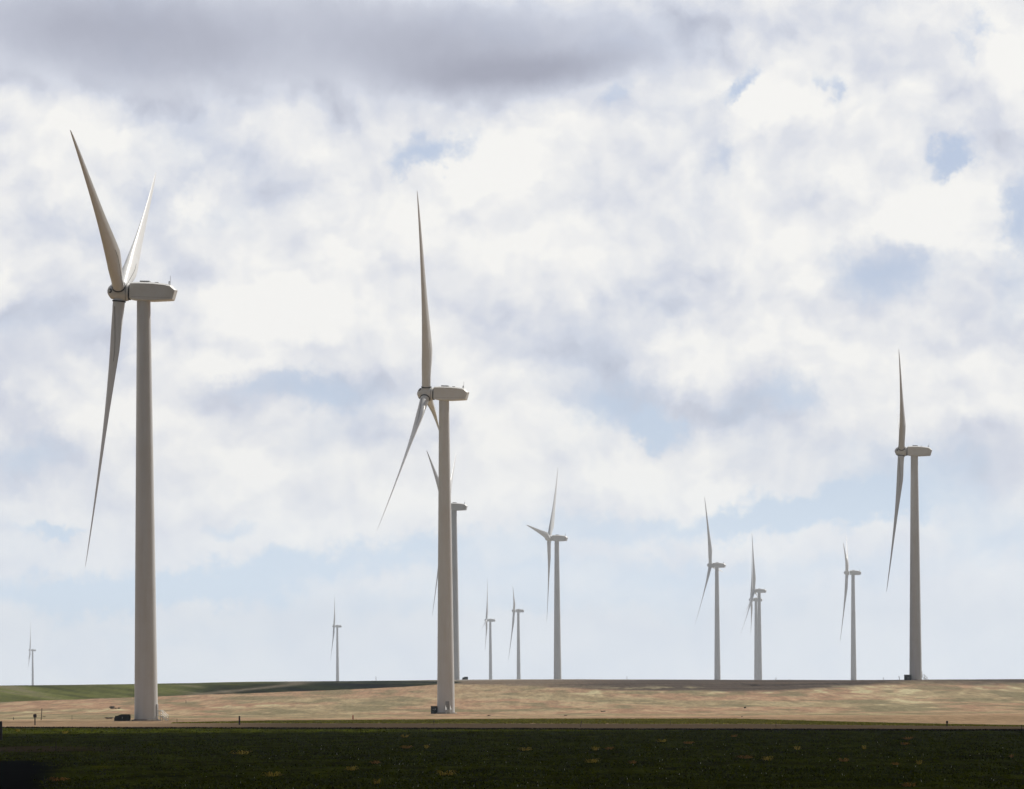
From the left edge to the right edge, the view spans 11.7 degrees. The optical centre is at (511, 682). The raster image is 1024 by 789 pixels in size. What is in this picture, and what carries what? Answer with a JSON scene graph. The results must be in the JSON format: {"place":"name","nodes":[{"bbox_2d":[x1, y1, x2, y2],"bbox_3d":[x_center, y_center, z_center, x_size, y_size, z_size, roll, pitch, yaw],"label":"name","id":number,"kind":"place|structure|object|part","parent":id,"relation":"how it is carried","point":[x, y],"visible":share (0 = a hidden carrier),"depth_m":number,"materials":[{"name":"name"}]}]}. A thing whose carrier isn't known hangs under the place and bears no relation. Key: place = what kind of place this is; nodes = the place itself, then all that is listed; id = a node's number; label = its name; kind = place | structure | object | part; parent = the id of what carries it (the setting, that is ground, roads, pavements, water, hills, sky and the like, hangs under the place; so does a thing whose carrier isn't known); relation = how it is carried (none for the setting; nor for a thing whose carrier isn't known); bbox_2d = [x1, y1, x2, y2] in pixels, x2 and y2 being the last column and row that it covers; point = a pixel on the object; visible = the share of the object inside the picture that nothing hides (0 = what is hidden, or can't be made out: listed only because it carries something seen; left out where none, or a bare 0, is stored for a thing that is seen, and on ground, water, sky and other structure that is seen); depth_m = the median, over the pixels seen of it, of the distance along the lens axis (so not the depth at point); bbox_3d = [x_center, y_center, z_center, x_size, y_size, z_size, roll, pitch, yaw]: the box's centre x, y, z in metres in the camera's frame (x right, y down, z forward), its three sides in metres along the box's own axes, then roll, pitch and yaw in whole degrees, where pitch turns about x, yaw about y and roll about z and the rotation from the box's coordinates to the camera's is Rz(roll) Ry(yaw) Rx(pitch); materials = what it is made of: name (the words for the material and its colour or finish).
{"place":"outdoors","nodes":[
{"label":"outdoors","id":0,"kind":"place"},
{"bbox_2d":[0,679,1023,725],"bbox_3d":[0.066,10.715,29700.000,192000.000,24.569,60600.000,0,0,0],"label":"ground","id":1,"kind":"structure","parent":0,"point":[977,701],"depth_m":1488.39,"materials":[{"name":"beige soil"}]},
{"bbox_2d":[0,721,1,739],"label":"gate post","id":2,"kind":"object","parent":1,"relation":"on","point":[0,730],"visible":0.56,"depth_m":637.78,"materials":[{"name":"metal"}]},
{"bbox_2d":[28,624,35,684],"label":"wind turbine","id":3,"kind":"object","parent":1,"relation":"on","point":[30,650],"visible":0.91,"depth_m":8665.11,"materials":[{"name":"paint"}]},
{"bbox_2d":[114,714,130,720],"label":"transformer cabinet","id":4,"kind":"object","parent":1,"relation":"on","point":[124,717],"visible":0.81,"depth_m":929.05,"materials":[{"name":"metal"}]},
{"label":"cabinet door","id":5,"kind":"part","parent":4,"relation":"part of","materials":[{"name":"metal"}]},
{"bbox_2d":[70,130,176,720],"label":"wind turbine","id":6,"kind":"object","parent":1,"relation":"on","point":[123,288],"visible":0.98,"depth_m":930.14,"materials":[{"name":"paint"}]},
{"bbox_2d":[330,598,341,680],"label":"wind turbine","id":7,"kind":"object","parent":1,"relation":"on","point":[337,654],"visible":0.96,"depth_m":6840.67,"materials":[{"name":"paint"}]},
{"bbox_2d":[377,192,468,713],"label":"wind turbine","id":8,"kind":"object","parent":1,"relation":"on","point":[428,394],"visible":0.99,"depth_m":1247.66,"materials":[{"name":"paint"}]},
{"bbox_2d":[445,701,448,709],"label":"door","id":9,"kind":"structure","parent":8,"relation":"in","point":[446,702],"depth_m":1247.16,"materials":[{"name":"grey metal"}]},
{"bbox_2d":[431,706,436,713],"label":"transformer cabinet","id":10,"kind":"object","parent":1,"relation":"on","point":[433,709],"visible":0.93,"depth_m":1248.20,"materials":[{"name":"metal"}]},
{"bbox_2d":[426,450,467,679],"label":"wind turbine","id":11,"kind":"object","parent":1,"relation":"on","point":[455,507],"visible":0.49,"depth_m":2309.86,"materials":[{"name":"paint"}]},
{"bbox_2d":[482,580,494,679],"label":"wind turbine","id":12,"kind":"object","parent":1,"relation":"on","point":[490,647],"visible":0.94,"depth_m":5874.36,"materials":[{"name":"paint"}]},
{"bbox_2d":[508,591,523,678],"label":"wind turbine","id":13,"kind":"object","parent":1,"relation":"on","point":[514,610],"visible":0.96,"depth_m":5198.57,"materials":[{"name":"paint"}]},
{"bbox_2d":[527,470,567,678],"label":"wind turbine","id":14,"kind":"object","parent":1,"relation":"on","point":[548,536],"visible":0.99,"depth_m":2809.78,"materials":[{"name":"paint"}]},
{"bbox_2d":[695,497,725,679],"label":"wind turbine","id":15,"kind":"object","parent":1,"relation":"on","point":[716,566],"visible":1,"depth_m":3437.23,"materials":[{"name":"paint"}]},
{"bbox_2d":[743,565,762,679],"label":"wind turbine","id":16,"kind":"object","parent":1,"relation":"on","point":[755,641],"visible":0.73,"depth_m":4726.10,"materials":[{"name":"paint"}]},
{"bbox_2d":[742,539,766,679],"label":"wind turbine","id":17,"kind":"object","parent":1,"relation":"on","point":[759,591],"visible":0.96,"depth_m":4259.41,"materials":[{"name":"paint"}]},
{"bbox_2d":[840,537,860,679],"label":"wind turbine","id":18,"kind":"object","parent":1,"relation":"on","point":[853,573],"visible":0.98,"depth_m":3712.23,"materials":[{"name":"paint"}]},
{"bbox_2d":[904,675,911,679],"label":"transformer cabinet","id":19,"kind":"object","parent":1,"relation":"on","point":[907,677],"visible":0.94,"depth_m":1740.95,"materials":[{"name":"metal"}]},
{"bbox_2d":[886,354,931,679],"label":"wind turbine","id":20,"kind":"object","parent":1,"relation":"on","point":[902,451],"visible":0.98,"depth_m":1744.03,"materials":[{"name":"paint"}]},
{"bbox_2d":[0,727,1023,788],"bbox_3d":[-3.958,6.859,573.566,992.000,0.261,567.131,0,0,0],"label":"crop field","id":21,"kind":"structure","parent":0,"point":[17,774],"depth_m":457.42,"materials":[{"name":"green plant"}]},
{"bbox_2d":[47,777,69,780],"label":"straw tuft","id":22,"kind":"object","parent":21,"relation":"on","point":[61,778],"visible":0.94,"depth_m":360.94,"materials":[{"name":"yellow plant"}]},
{"bbox_2d":[232,750,251,753],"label":"straw tuft","id":23,"kind":"object","parent":21,"relation":"on","point":[239,752],"visible":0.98,"depth_m":490.71,"materials":[{"name":"yellow plant"}]},
{"bbox_2d":[262,771,279,775],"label":"straw tuft","id":24,"kind":"object","parent":21,"relation":"on","point":[271,774],"visible":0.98,"depth_m":372.59,"materials":[{"name":"yellow plant"}]},
{"bbox_2d":[436,770,454,774],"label":"straw tuft","id":25,"kind":"object","parent":21,"relation":"on","point":[439,771],"visible":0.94,"depth_m":374.29,"materials":[{"name":"yellow plant"}]},
{"bbox_2d":[902,782,915,786],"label":"straw tuft","id":26,"kind":"object","parent":21,"relation":"on","point":[907,784],"visible":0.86,"depth_m":322.90,"materials":[{"name":"brown plant"}]},
{"bbox_2d":[0,0,1023,684],"label":"sky","id":27,"kind":"structure","parent":0,"point":[678,254],"materials":[{"name":"white"}]},
{"bbox_2d":[2,723,1023,729],"bbox_3d":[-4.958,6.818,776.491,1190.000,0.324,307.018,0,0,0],"label":"dirt road","id":28,"kind":"structure","parent":0,"point":[532,726],"depth_m":802.98,"materials":[{"name":"brown soil"}]},
{"bbox_2d":[2,726,1023,730],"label":"field edge grass","id":29,"kind":"structure","parent":0,"point":[819,729],"depth_m":734.17,"materials":[{"name":"green plant"}]},
{"bbox_2d":[172,718,1023,726],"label":"verge grass","id":30,"kind":"structure","parent":0,"point":[633,721],"depth_m":859.76,"materials":[{"name":"green plant"}]},
{"bbox_2d":[185,742,1023,788],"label":"pale weeds","id":31,"kind":"object","parent":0,"point":[627,778],"visible":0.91,"depth_m":389.49,"materials":[{"name":"plant"}]}
]}

